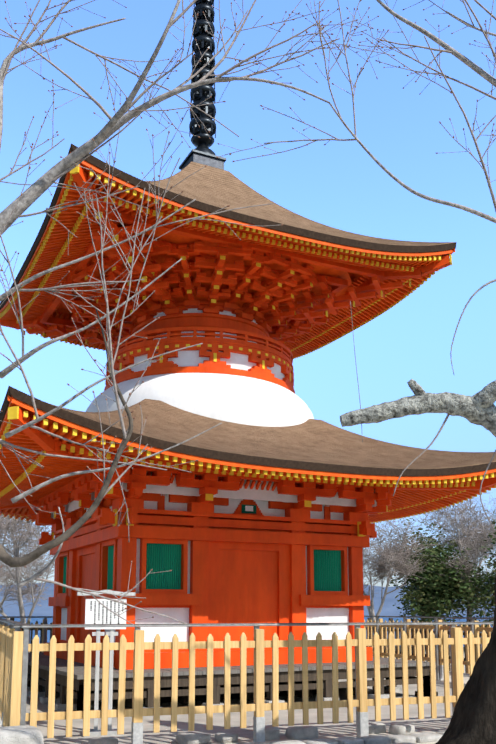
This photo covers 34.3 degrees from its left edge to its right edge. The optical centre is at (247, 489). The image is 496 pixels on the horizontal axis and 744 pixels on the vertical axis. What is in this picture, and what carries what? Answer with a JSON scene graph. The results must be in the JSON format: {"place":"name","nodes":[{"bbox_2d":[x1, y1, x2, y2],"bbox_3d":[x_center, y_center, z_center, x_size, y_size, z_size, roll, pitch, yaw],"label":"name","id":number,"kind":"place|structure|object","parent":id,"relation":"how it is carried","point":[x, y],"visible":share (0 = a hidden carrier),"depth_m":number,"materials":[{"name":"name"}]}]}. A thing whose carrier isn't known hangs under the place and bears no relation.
{"place":"outdoors","nodes":[
{"label":"outdoors","id":0,"kind":"place"},
{"bbox_2d":[1,676,465,743],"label":"yard soil","id":1,"kind":"structure","parent":0,"point":[165,734],"depth_m":11.73,"materials":[{"name":"grey soil"}]},
{"bbox_2d":[77,590,134,736],"bbox_3d":[-1.900,2.278,10.651,0.760,1.882,0.300,2,-9,-14],"label":"sign board","id":2,"kind":"object","parent":1,"relation":"on","point":[96,612],"visible":0.88,"depth_m":10.66,"materials":[{"name":"grey wood"}]},
{"bbox_2d":[27,653,437,710],"bbox_3d":[-1.032,3.785,16.550,6.820,0.644,6.820,4,-9,-26],"label":"pagoda base","id":3,"kind":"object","parent":1,"relation":"on","point":[148,683],"depth_m":13.73,"materials":[{"name":"grey wood"}]},
{"bbox_2d":[27,461,392,669],"bbox_3d":[-1.032,1.755,16.853,6.132,3.469,6.132,4,-9,-26],"label":"pagoda lower story","id":4,"kind":"object","parent":3,"relation":"on","point":[226,548],"visible":0.92,"depth_m":14.76,"materials":[{"name":"orange wood"}]},
{"bbox_2d":[0,386,495,522],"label":"lower roof","id":5,"kind":"structure","parent":4,"relation":"on","point":[314,450],"depth_m":13.60,"materials":[{"name":"brown wood"}]},
{"bbox_2d":[23,211,410,426],"bbox_3d":[-1.032,-2.374,17.470,6.600,3.900,6.600,4,-9,-26],"label":"pagoda upper story","id":6,"kind":"object","parent":5,"relation":"on","point":[240,310],"visible":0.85,"depth_m":15.78,"materials":[{"name":"orange wood"}]},
{"bbox_2d":[0,143,455,358],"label":"upper roof","id":7,"kind":"structure","parent":6,"relation":"on","point":[210,189],"depth_m":15.61,"materials":[{"name":"brown wood"}]},
{"bbox_2d":[179,0,225,169],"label":"pagoda finial","id":8,"kind":"object","parent":7,"relation":"on","point":[202,153],"visible":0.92,"depth_m":18.36,"materials":[{"name":"black metal"}]},
{"bbox_2d":[0,616,493,743],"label":"fence","id":9,"kind":"object","parent":1,"relation":"on","point":[16,647],"visible":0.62,"depth_m":9.77,"materials":[{"name":"wood"}]},
{"bbox_2d":[0,646,481,743],"bbox_3d":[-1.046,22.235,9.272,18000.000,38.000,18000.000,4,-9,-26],"label":"ground","id":10,"kind":"structure","parent":0,"point":[466,677],"depth_m":10.46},
{"bbox_2d":[0,514,38,596],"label":"bare tree","id":11,"kind":"object","parent":10,"relation":"on","point":[6,593],"visible":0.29,"depth_m":31.05,"materials":[{"name":"brown plant"}]},
{"bbox_2d":[0,725,43,743],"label":"stone block","id":12,"kind":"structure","parent":10,"relation":"on","point":[24,734],"depth_m":8.22,"materials":[{"name":"stone"}]},
{"bbox_2d":[0,516,52,607],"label":"bare tree","id":13,"kind":"object","parent":10,"relation":"on","point":[27,585],"visible":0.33,"depth_m":31.89,"materials":[{"name":"grey plant"}]},
{"bbox_2d":[0,514,54,652],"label":"bare tree","id":14,"kind":"object","parent":10,"relation":"on","point":[20,538],"visible":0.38,"depth_m":28.42,"materials":[{"name":"grey plant"}]},
{"bbox_2d":[0,0,495,628],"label":"cherry tree","id":15,"kind":"object","parent":10,"relation":"on","point":[14,210],"visible":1,"depth_m":4.84,"materials":[{"name":"grey plant"}]},
{"bbox_2d":[10,618,491,673],"bbox_3d":[-3.108,4.623,24.581,19.694,1.360,9.375,-1,-9,6],"label":"old fence","id":16,"kind":"object","parent":10,"relation":"on","point":[369,619],"visible":0.08,"depth_m":23.85,"materials":[{"name":"brown wood"}]},
{"bbox_2d":[88,721,444,743],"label":"kerb stones","id":17,"kind":"object","parent":10,"relation":"on","point":[404,733],"visible":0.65,"depth_m":9.88,"materials":[{"name":"stone"}]},
{"bbox_2d":[362,514,444,633],"bbox_3d":[4.809,2.996,29.521,4.479,7.266,6.007,4,-9,-26],"label":"bare tree","id":18,"kind":"object","parent":10,"relation":"on","point":[390,558],"visible":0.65,"depth_m":28.72,"materials":[{"name":"grey plant"}]},
{"bbox_2d":[340,279,495,743],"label":"old cherry tree","id":19,"kind":"object","parent":10,"relation":"on","point":[473,720],"visible":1,"depth_m":7.51,"materials":[{"name":"grey plant"}]},
{"bbox_2d":[383,518,495,649],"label":"evergreen","id":20,"kind":"object","parent":10,"relation":"on","point":[431,593],"visible":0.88,"depth_m":31.52,"materials":[{"name":"green plant"}]},
{"bbox_2d":[410,493,495,625],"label":"bare tree","id":21,"kind":"object","parent":10,"relation":"on","point":[475,543],"visible":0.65,"depth_m":32.84,"materials":[{"name":"grey plant"}]},
{"bbox_2d":[450,510,495,631],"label":"evergreen","id":22,"kind":"object","parent":10,"relation":"on","point":[488,597],"visible":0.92,"depth_m":30.67,"materials":[{"name":"green plant"}]},
{"bbox_2d":[0,578,494,615],"bbox_3d":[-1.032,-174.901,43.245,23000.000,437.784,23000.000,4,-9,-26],"label":"hills","id":23,"kind":"structure","parent":0,"point":[388,608],"depth_m":5090.36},
{"bbox_2d":[0,0,495,586],"label":"sky","id":24,"kind":"structure","parent":0,"point":[335,184],"materials":[{"name":"blue"}]},
{"bbox_2d":[3,616,493,647],"bbox_3d":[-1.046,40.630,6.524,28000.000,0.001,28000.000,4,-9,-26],"label":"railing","id":25,"kind":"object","parent":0,"point":[40,620],"depth_m":2883.12,"materials":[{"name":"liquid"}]}
]}

